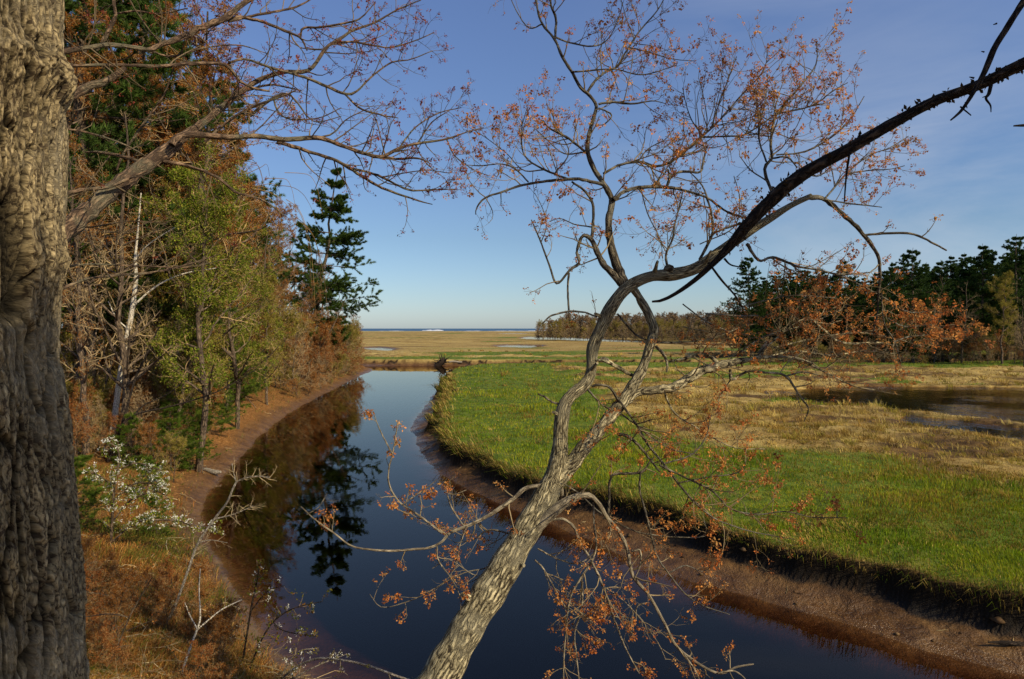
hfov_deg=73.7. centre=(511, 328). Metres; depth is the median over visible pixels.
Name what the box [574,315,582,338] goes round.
tree
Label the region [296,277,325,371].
maple tree
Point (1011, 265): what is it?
white pine
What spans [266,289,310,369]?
sapling
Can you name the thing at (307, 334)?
bare bush
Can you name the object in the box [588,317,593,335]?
tree
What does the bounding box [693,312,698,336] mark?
tree
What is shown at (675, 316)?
tree
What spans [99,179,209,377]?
leafing tree
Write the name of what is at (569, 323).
bare bush
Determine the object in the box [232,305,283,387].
bare bush
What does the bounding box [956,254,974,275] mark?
white pine
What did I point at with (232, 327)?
bare tree
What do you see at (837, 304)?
white pine
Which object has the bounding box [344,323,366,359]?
bare bush
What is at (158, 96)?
maple tree
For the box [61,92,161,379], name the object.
maple tree
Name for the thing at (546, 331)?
bare bush
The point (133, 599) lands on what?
bare bush
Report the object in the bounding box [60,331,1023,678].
ground
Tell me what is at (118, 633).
sapling
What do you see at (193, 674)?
bare bush
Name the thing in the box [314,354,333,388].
bare bush
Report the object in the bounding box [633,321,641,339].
bare bush
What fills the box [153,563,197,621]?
bare bush
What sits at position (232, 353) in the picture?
leafing tree
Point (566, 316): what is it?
tree
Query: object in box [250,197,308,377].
maple tree
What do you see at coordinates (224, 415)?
young pine
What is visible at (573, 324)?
bare bush
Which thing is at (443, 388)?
bank turf
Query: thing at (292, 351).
bare bush
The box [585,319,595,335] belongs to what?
bare bush
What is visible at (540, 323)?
bare bush
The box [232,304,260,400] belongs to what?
bare bush
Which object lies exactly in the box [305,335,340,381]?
bare bush
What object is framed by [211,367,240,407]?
bare bush
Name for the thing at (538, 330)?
bare bush
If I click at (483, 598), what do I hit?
leaning maple
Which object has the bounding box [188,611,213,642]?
bare bush
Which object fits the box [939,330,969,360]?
bare bush
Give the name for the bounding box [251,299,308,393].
bare bush
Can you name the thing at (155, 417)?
bare bush
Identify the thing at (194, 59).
white pine
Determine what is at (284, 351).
bare bush
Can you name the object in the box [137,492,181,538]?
young pine
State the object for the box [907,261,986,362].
white pine
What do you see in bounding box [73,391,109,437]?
bare bush
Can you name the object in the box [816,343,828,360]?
bare bush
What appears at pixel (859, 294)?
white pine
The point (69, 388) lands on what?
bare bush
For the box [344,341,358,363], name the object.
bare bush
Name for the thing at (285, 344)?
bare bush
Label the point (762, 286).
white pine
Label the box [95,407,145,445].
bare bush
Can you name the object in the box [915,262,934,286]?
white pine
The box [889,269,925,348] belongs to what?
white pine
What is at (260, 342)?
bare bush
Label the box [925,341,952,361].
bare bush
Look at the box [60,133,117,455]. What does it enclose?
bare tree
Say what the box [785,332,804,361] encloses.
bare bush
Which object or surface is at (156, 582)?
bare bush
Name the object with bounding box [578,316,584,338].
tree
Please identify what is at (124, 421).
bare tree
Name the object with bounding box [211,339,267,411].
young pine
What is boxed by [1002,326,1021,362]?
bare bush
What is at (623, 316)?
tree
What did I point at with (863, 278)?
white pine
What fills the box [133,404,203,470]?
young pine
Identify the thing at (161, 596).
bare bush
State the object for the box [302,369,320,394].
bare bush
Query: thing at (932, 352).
bare bush
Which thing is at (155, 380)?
bare bush
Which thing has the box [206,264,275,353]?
leafing tree
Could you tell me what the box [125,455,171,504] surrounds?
young pine
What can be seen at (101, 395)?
bare bush
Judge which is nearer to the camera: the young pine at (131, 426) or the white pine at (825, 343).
the young pine at (131, 426)
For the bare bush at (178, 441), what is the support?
on the ground at (842, 621)
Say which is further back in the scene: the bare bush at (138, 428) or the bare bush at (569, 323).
the bare bush at (569, 323)
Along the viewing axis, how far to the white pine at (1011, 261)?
131.69 m
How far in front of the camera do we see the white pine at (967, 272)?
122.44 m
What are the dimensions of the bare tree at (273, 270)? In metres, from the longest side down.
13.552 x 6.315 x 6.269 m
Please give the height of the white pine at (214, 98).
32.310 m
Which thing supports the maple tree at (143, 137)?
on the ground at (842, 621)
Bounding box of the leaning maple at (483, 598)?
[301,0,994,678]
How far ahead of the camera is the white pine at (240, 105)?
59.95 m
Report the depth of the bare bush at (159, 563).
13.52 m
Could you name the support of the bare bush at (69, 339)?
on the ground at (842, 621)
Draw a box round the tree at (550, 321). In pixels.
[547,318,554,339]
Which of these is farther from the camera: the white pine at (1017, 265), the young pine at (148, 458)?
the white pine at (1017, 265)
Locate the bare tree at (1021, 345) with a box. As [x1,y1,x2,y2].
[1010,298,1023,366]
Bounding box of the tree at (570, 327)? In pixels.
[566,313,575,338]
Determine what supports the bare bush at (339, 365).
on the ground at (842, 621)
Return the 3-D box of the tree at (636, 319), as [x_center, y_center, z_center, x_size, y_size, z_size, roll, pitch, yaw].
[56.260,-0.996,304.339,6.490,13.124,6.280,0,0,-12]
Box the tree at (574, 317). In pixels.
[570,313,576,338]
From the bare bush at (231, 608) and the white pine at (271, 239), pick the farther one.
the white pine at (271, 239)
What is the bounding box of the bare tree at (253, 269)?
[190,133,259,404]
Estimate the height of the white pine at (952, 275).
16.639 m
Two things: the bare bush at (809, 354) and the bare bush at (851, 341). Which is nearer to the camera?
the bare bush at (851, 341)
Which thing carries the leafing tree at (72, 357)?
on the ground at (842, 621)
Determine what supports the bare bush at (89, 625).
on the ground at (842, 621)
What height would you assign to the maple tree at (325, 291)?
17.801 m
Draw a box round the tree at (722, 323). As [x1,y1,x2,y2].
[715,310,728,338]
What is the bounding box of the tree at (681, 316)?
[676,314,686,338]
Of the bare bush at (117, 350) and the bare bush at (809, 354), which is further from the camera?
the bare bush at (809, 354)
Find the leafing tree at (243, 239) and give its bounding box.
[210,184,268,405]
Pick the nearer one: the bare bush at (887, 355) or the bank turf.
the bank turf
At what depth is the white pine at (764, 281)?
136.26 m
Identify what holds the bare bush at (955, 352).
on the ground at (842, 621)
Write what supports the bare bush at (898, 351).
on the ground at (842, 621)
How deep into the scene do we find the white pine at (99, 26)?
36.64 m
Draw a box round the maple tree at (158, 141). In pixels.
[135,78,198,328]
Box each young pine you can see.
[74,454,117,528]
[105,412,157,469]
[116,379,188,459]
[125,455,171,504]
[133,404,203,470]
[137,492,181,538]
[152,362,246,449]
[173,421,227,471]
[187,363,248,433]
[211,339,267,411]
[229,322,271,395]
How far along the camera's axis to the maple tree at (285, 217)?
88.14 m
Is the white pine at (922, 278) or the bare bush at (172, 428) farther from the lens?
the white pine at (922, 278)
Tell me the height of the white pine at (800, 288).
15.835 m
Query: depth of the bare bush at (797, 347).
96.56 m
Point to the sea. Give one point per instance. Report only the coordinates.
(448, 329)
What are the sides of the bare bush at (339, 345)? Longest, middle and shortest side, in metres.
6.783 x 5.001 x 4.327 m
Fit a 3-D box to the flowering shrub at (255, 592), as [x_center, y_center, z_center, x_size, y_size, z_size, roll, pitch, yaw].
[-3.680,4.727,10.879,1.624,2.225,0.516,0,0,0]
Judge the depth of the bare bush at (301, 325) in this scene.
64.52 m
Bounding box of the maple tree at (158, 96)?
[68,29,194,332]
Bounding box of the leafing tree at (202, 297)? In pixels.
[137,138,265,472]
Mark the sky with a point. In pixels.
(441, 274)
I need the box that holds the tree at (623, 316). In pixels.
[616,312,628,338]
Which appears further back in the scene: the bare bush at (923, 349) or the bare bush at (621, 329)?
the bare bush at (621, 329)
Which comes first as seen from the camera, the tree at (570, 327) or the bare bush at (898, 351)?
the bare bush at (898, 351)
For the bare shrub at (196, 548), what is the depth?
12.08 m
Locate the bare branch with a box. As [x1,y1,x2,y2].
[652,0,1023,308]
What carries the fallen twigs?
on the ground at (842, 621)
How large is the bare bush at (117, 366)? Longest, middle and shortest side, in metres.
5.185 x 3.620 x 3.155 m
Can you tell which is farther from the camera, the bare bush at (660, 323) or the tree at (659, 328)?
the tree at (659, 328)
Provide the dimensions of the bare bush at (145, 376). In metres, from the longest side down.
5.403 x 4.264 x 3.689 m
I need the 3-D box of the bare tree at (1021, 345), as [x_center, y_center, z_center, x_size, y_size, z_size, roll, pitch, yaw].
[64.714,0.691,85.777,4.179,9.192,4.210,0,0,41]
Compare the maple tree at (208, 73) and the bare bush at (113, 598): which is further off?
the maple tree at (208, 73)
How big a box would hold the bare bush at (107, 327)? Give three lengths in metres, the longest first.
5.791 x 3.984 x 3.809 m
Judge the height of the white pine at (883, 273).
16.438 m
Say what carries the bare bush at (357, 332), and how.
on the ground at (842, 621)
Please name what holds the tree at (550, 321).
on the ground at (842, 621)
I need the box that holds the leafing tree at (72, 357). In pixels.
[59,170,148,373]
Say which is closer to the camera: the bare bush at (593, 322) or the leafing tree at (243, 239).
the leafing tree at (243, 239)
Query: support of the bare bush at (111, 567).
on the ground at (842, 621)
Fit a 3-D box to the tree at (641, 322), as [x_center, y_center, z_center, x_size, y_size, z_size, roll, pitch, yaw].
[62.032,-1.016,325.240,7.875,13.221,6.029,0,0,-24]
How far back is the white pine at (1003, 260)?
122.41 m
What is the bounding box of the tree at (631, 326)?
[624,315,638,338]
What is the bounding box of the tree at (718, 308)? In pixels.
[710,306,725,338]
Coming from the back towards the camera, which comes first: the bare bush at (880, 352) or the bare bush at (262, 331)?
the bare bush at (880, 352)
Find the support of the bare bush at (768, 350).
on the ground at (842, 621)
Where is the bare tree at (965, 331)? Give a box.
[946,282,981,362]
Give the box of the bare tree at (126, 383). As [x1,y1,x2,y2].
[68,110,191,457]
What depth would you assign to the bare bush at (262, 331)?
52.54 m
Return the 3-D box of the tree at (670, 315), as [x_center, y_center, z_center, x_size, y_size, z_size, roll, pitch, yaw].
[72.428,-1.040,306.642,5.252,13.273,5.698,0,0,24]
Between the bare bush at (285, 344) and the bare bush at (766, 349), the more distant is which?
the bare bush at (766, 349)
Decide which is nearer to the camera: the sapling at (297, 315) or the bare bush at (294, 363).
the sapling at (297, 315)
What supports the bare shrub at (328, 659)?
on the ground at (842, 621)
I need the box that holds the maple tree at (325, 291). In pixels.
[313,256,339,316]
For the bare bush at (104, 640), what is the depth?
8.38 m
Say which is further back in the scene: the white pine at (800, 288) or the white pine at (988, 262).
the white pine at (800, 288)
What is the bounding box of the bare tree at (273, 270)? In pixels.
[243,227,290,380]
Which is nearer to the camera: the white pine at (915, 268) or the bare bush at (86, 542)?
the bare bush at (86, 542)
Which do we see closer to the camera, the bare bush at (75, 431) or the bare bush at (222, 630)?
the bare bush at (222, 630)
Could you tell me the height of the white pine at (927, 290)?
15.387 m
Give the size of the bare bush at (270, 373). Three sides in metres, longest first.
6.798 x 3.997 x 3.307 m
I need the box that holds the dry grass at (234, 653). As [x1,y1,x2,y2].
[72,376,332,678]
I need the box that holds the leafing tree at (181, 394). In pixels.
[132,241,233,452]
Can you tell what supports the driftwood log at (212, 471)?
on the ground at (842, 621)
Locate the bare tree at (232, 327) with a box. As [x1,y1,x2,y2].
[135,94,261,416]
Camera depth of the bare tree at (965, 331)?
95.56 m
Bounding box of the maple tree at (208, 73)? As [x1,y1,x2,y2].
[93,0,309,420]
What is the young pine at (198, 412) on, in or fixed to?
on the ground at (842, 621)
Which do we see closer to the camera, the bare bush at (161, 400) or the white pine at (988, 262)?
the bare bush at (161, 400)
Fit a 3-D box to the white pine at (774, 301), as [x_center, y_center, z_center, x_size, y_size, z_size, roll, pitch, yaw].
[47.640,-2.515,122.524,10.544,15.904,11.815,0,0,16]
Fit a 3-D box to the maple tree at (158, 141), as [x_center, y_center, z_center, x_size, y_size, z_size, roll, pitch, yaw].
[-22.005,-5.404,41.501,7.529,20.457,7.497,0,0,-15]
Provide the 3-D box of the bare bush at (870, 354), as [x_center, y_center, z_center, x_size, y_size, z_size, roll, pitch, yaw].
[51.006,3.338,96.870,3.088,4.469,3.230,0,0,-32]
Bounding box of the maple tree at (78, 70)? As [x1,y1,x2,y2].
[62,0,165,304]
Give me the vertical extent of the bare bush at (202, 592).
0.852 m
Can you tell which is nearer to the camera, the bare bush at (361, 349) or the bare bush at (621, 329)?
the bare bush at (361, 349)
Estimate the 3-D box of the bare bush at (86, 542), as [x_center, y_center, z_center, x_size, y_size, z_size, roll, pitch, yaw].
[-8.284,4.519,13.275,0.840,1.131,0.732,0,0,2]
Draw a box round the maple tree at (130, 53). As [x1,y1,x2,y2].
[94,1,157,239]
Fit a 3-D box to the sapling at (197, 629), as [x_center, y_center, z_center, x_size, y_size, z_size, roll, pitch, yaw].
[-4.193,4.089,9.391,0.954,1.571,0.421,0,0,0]
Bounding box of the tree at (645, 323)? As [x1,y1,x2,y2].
[641,318,648,340]
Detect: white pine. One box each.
[60,0,244,427]
[61,0,158,326]
[64,0,239,395]
[93,0,235,321]
[180,65,262,283]
[202,65,294,309]
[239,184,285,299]
[257,194,297,303]
[272,163,382,361]
[715,255,781,355]
[740,277,774,342]
[740,291,759,351]
[750,271,798,354]
[750,281,782,349]
[770,272,804,352]
[779,270,832,355]
[781,292,804,349]
[789,268,811,345]
[795,268,844,355]
[813,260,883,352]
[821,279,856,350]
[834,287,875,356]
[836,277,878,355]
[843,273,895,354]
[868,271,911,352]
[870,249,952,362]
[874,270,908,339]
[875,262,915,337]
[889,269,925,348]
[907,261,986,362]
[907,271,946,343]
[911,270,930,345]
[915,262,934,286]
[918,274,977,350]
[940,244,1023,360]
[941,256,964,308]
[944,267,961,292]
[949,268,988,350]
[952,266,995,350]
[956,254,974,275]
[960,249,1023,345]
[976,234,1023,359]
[981,256,1023,346]
[992,247,1023,334]
[994,251,1022,321]
[1012,291,1023,331]
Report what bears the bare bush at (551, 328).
on the ground at (842, 621)
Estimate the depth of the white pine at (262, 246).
74.11 m
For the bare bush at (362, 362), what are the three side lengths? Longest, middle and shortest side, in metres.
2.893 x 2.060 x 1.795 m
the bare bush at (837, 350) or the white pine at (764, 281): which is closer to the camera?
the bare bush at (837, 350)
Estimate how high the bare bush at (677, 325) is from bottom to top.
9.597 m
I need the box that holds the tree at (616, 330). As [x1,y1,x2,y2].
[612,316,620,340]
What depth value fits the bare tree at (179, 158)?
33.55 m
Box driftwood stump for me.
[434,355,450,365]
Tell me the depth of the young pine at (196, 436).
26.94 m
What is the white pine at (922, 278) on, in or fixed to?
on the ground at (842, 621)
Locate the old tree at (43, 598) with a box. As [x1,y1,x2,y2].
[0,0,89,678]
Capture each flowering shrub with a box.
[82,435,223,542]
[230,559,332,669]
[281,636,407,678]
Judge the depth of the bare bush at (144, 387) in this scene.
28.93 m
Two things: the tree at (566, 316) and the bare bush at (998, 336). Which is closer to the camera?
the bare bush at (998, 336)
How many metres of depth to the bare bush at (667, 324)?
296.39 m
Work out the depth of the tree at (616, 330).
309.51 m
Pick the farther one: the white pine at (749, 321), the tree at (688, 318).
the tree at (688, 318)
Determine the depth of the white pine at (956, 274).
122.98 m
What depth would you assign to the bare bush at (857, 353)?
96.42 m
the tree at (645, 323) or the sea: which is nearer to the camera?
the tree at (645, 323)
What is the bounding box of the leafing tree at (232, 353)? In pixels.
[204,197,286,429]
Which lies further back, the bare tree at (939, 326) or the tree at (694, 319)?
the tree at (694, 319)
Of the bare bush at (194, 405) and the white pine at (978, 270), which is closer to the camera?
the bare bush at (194, 405)
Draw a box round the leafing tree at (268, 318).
[248,275,285,404]
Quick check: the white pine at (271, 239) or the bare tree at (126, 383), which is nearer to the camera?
the bare tree at (126, 383)
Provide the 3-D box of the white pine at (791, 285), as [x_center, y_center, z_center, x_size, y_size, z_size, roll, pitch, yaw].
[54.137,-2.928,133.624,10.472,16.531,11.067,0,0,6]
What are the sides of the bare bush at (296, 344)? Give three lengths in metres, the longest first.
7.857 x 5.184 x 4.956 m
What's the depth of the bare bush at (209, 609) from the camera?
11.33 m
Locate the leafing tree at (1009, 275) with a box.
[968,270,1020,363]
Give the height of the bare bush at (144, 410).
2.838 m
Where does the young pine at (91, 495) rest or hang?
on the ground at (842, 621)
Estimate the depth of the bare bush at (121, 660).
8.61 m
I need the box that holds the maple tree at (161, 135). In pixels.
[105,55,238,390]
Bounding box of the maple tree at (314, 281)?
[295,252,331,323]
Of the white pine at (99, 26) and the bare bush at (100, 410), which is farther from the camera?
the white pine at (99, 26)
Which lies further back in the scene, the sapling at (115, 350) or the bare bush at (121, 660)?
the sapling at (115, 350)
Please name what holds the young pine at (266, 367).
on the ground at (842, 621)
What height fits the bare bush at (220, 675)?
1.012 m
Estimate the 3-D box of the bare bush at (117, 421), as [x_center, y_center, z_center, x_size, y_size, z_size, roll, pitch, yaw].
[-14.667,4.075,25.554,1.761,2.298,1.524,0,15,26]
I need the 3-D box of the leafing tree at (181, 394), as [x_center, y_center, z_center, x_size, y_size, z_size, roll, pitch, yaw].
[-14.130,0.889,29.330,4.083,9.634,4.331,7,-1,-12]
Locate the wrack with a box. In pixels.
[421,390,1018,640]
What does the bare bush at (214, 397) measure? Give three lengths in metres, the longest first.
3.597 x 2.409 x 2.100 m
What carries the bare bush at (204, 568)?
on the ground at (842, 621)
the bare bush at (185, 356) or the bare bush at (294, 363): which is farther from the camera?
the bare bush at (294, 363)
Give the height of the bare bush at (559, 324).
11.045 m
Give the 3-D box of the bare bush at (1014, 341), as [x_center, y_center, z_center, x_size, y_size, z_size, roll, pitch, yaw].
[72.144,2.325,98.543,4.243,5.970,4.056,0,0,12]
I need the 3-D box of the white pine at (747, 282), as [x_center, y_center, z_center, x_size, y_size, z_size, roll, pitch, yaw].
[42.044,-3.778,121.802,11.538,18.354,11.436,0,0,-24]
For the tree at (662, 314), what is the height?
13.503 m
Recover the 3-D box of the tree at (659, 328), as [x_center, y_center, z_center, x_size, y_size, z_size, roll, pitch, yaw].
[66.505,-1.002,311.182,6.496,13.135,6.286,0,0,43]
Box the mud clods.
[417,421,1014,641]
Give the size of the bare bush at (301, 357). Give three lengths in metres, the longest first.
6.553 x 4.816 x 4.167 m
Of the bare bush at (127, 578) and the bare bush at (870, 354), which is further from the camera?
the bare bush at (870, 354)
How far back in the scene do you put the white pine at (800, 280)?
136.54 m
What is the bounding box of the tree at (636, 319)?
[632,312,644,338]
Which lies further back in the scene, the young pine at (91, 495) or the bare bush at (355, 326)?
the bare bush at (355, 326)
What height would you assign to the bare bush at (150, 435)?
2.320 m
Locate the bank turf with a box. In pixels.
[417,374,1023,612]
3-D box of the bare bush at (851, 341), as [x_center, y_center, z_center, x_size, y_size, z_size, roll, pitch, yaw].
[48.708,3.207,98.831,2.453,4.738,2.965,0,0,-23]
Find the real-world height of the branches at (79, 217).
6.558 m
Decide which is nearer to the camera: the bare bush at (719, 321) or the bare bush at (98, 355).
the bare bush at (98, 355)
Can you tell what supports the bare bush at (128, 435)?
on the ground at (842, 621)
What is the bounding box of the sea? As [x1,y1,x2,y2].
[315,329,544,330]
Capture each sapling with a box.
[85,572,167,668]
[89,286,138,406]
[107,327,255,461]
[168,568,241,671]
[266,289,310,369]
[297,298,345,375]
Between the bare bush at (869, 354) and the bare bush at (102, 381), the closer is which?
the bare bush at (102, 381)
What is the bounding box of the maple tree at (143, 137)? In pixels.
[98,73,222,412]
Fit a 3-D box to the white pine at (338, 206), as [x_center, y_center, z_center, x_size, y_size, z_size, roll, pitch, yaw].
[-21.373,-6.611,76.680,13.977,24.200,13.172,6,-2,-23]
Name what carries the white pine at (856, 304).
on the ground at (842, 621)
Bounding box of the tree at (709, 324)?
[706,311,716,337]
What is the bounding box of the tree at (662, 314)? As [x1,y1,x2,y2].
[658,311,667,340]
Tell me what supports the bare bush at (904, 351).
on the ground at (842, 621)
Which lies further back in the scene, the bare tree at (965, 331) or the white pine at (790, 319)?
the white pine at (790, 319)
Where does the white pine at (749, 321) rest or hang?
on the ground at (842, 621)
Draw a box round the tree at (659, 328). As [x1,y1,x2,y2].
[655,313,663,340]
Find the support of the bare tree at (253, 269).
on the ground at (842, 621)
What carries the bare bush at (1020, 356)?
on the ground at (842, 621)
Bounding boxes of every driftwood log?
[203,467,221,474]
[988,640,1023,646]
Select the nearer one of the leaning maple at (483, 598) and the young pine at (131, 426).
the leaning maple at (483, 598)
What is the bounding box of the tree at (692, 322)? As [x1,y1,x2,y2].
[687,312,695,338]
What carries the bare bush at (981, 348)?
on the ground at (842, 621)
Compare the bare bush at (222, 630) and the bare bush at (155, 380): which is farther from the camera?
the bare bush at (155, 380)
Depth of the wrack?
18.11 m
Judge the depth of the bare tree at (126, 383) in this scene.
25.67 m
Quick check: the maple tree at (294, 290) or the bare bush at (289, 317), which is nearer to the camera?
the bare bush at (289, 317)
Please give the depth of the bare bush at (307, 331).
67.11 m
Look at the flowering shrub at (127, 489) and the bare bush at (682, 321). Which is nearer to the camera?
the flowering shrub at (127, 489)
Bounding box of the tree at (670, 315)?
[669,311,676,334]
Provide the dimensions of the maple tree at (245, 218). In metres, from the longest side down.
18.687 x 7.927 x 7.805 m
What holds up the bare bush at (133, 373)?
on the ground at (842, 621)
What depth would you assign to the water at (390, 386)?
69.31 m
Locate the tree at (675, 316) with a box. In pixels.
[671,314,680,338]
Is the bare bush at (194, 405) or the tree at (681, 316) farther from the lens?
the tree at (681, 316)
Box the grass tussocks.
[444,346,1023,542]
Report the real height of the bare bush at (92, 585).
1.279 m
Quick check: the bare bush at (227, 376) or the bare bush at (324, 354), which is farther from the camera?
the bare bush at (324, 354)
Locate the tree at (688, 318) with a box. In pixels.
[684,313,691,337]
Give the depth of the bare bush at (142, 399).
27.37 m
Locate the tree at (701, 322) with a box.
[695,310,706,339]
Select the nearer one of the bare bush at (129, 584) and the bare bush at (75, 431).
the bare bush at (129, 584)
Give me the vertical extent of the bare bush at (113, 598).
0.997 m
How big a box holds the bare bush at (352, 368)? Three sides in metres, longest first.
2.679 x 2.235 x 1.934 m
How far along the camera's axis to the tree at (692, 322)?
320.69 m
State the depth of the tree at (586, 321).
313.93 m
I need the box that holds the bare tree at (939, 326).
[929,293,950,362]
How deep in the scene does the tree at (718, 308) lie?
291.56 m
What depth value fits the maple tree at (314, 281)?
100.60 m
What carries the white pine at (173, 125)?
on the ground at (842, 621)
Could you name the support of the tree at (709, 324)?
on the ground at (842, 621)
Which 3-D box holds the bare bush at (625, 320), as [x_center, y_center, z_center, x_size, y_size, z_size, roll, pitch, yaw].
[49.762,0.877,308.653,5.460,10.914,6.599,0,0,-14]
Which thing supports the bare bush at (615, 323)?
on the ground at (842, 621)
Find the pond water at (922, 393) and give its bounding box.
[764,386,1023,438]
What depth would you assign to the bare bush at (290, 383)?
54.86 m
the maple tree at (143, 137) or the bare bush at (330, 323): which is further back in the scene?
the bare bush at (330, 323)
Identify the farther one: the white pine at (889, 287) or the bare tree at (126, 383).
the white pine at (889, 287)
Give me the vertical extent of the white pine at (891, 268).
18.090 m
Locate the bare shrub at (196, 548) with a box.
[168,460,276,619]
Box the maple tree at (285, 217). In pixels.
[266,201,301,317]
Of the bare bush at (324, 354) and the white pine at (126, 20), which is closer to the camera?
the white pine at (126, 20)
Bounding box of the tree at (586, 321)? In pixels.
[581,315,590,340]
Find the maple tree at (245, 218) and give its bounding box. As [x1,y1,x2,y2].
[213,165,300,342]
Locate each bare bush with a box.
[59,321,110,389]
[62,321,124,406]
[62,327,110,383]
[66,370,112,445]
[69,379,110,447]
[69,381,113,451]
[69,394,112,458]
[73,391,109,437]
[73,406,105,449]
[75,345,162,420]
[81,534,106,576]
[84,560,123,634]
[85,606,114,654]
[86,618,135,678]
[87,589,126,637]
[88,563,145,623]
[89,392,120,452]
[90,388,120,428]
[91,366,138,400]
[92,385,139,437]
[95,323,149,396]
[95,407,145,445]
[95,408,143,457]
[99,548,124,580]
[100,413,140,459]
[101,318,162,411]
[102,635,142,676]
[103,382,151,436]
[104,580,132,616]
[107,326,165,412]
[116,567,154,619]
[118,390,157,451]
[127,402,161,452]
[129,332,187,427]
[129,392,161,444]
[133,421,172,466]
[138,567,158,594]
[139,412,176,445]
[143,372,196,436]
[143,574,172,608]
[144,584,182,630]
[148,357,208,443]
[153,556,183,592]
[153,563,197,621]
[155,430,186,481]
[156,417,182,446]
[157,368,218,433]
[163,634,231,678]
[166,602,205,642]
[178,552,214,600]
[179,350,216,394]
[180,387,226,439]
[181,579,217,616]
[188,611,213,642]
[192,609,240,666]
[193,595,247,658]
[197,599,236,646]
[200,661,237,678]
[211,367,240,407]
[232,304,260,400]
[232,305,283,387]
[247,323,272,384]
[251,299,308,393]
[255,314,273,365]
[256,349,280,392]
[266,311,309,386]
[267,325,301,390]
[268,314,317,393]
[268,322,310,374]
[275,305,299,372]
[275,311,317,377]
[275,337,303,374]
[279,340,303,373]
[283,370,302,395]
[286,378,303,398]
[287,311,319,367]
[289,312,316,375]
[297,361,319,389]
[301,322,337,384]
[302,364,324,392]
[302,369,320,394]
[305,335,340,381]
[308,314,344,356]
[309,333,347,371]
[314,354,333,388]
[321,325,357,378]
[326,360,343,383]
[327,364,338,381]
[329,350,349,377]
[335,317,362,367]
[343,318,363,373]
[343,323,363,352]
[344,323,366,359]
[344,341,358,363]
[345,358,361,376]
[350,338,371,361]
[357,356,365,370]
[531,322,543,338]
[536,319,545,340]
[539,323,550,338]
[547,320,555,337]
[551,318,562,340]
[555,320,568,337]
[558,318,572,340]
[569,320,579,337]
[573,325,584,337]
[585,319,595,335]
[609,319,620,340]
[615,322,626,337]
[618,319,626,339]
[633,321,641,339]
[656,319,667,341]
[665,319,677,341]
[672,321,684,338]
[678,318,690,339]
[711,318,726,340]
[758,337,773,361]
[759,337,777,361]
[771,342,781,362]
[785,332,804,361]
[791,336,807,363]
[800,344,817,362]
[806,336,825,361]
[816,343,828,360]
[821,332,844,361]
[842,335,855,361]
[850,342,867,361]
[860,345,878,362]
[862,337,880,362]
[869,339,891,362]
[879,345,892,360]
[892,339,914,361]
[895,339,910,361]
[908,337,930,362]
[922,330,941,360]
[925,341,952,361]
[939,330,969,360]
[946,339,967,362]
[964,328,993,362]
[970,336,995,361]
[971,325,1004,362]
[989,329,1013,362]
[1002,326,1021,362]
[1003,328,1023,357]
[1012,343,1023,361]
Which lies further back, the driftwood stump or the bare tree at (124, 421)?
the driftwood stump
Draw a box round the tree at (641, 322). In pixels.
[639,313,645,337]
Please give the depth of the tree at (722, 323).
292.18 m
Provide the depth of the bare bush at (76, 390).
25.98 m
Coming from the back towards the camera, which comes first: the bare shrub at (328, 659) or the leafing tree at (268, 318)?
the leafing tree at (268, 318)
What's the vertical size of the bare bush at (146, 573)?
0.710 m
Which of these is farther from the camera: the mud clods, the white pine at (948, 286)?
the white pine at (948, 286)
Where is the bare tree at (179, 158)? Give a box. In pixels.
[126,120,211,350]
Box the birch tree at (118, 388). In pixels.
[104,193,215,451]
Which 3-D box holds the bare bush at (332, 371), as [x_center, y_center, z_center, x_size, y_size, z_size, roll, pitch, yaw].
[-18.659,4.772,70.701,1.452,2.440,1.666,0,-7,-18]
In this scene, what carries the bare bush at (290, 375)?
on the ground at (842, 621)
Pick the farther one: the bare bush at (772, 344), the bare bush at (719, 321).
the bare bush at (719, 321)
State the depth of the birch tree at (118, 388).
26.50 m
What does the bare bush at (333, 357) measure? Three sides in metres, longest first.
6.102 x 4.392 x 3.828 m
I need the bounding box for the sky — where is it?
[61,0,1023,328]
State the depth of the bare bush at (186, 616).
11.13 m
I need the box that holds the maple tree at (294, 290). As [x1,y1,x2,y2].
[287,262,310,314]
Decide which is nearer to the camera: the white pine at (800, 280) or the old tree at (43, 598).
the old tree at (43, 598)
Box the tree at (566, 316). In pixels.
[561,310,573,337]
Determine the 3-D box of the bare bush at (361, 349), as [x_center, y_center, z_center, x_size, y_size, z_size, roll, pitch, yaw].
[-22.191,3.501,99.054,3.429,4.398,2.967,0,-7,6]
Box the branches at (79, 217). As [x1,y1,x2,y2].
[58,0,500,342]
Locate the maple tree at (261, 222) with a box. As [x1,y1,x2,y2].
[233,193,293,310]
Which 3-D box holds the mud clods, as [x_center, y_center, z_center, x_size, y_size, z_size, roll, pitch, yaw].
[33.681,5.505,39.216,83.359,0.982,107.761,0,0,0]
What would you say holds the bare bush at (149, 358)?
on the ground at (842, 621)
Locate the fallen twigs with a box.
[74,396,345,678]
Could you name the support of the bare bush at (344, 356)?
on the ground at (842, 621)
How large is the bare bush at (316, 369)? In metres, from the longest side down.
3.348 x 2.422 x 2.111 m

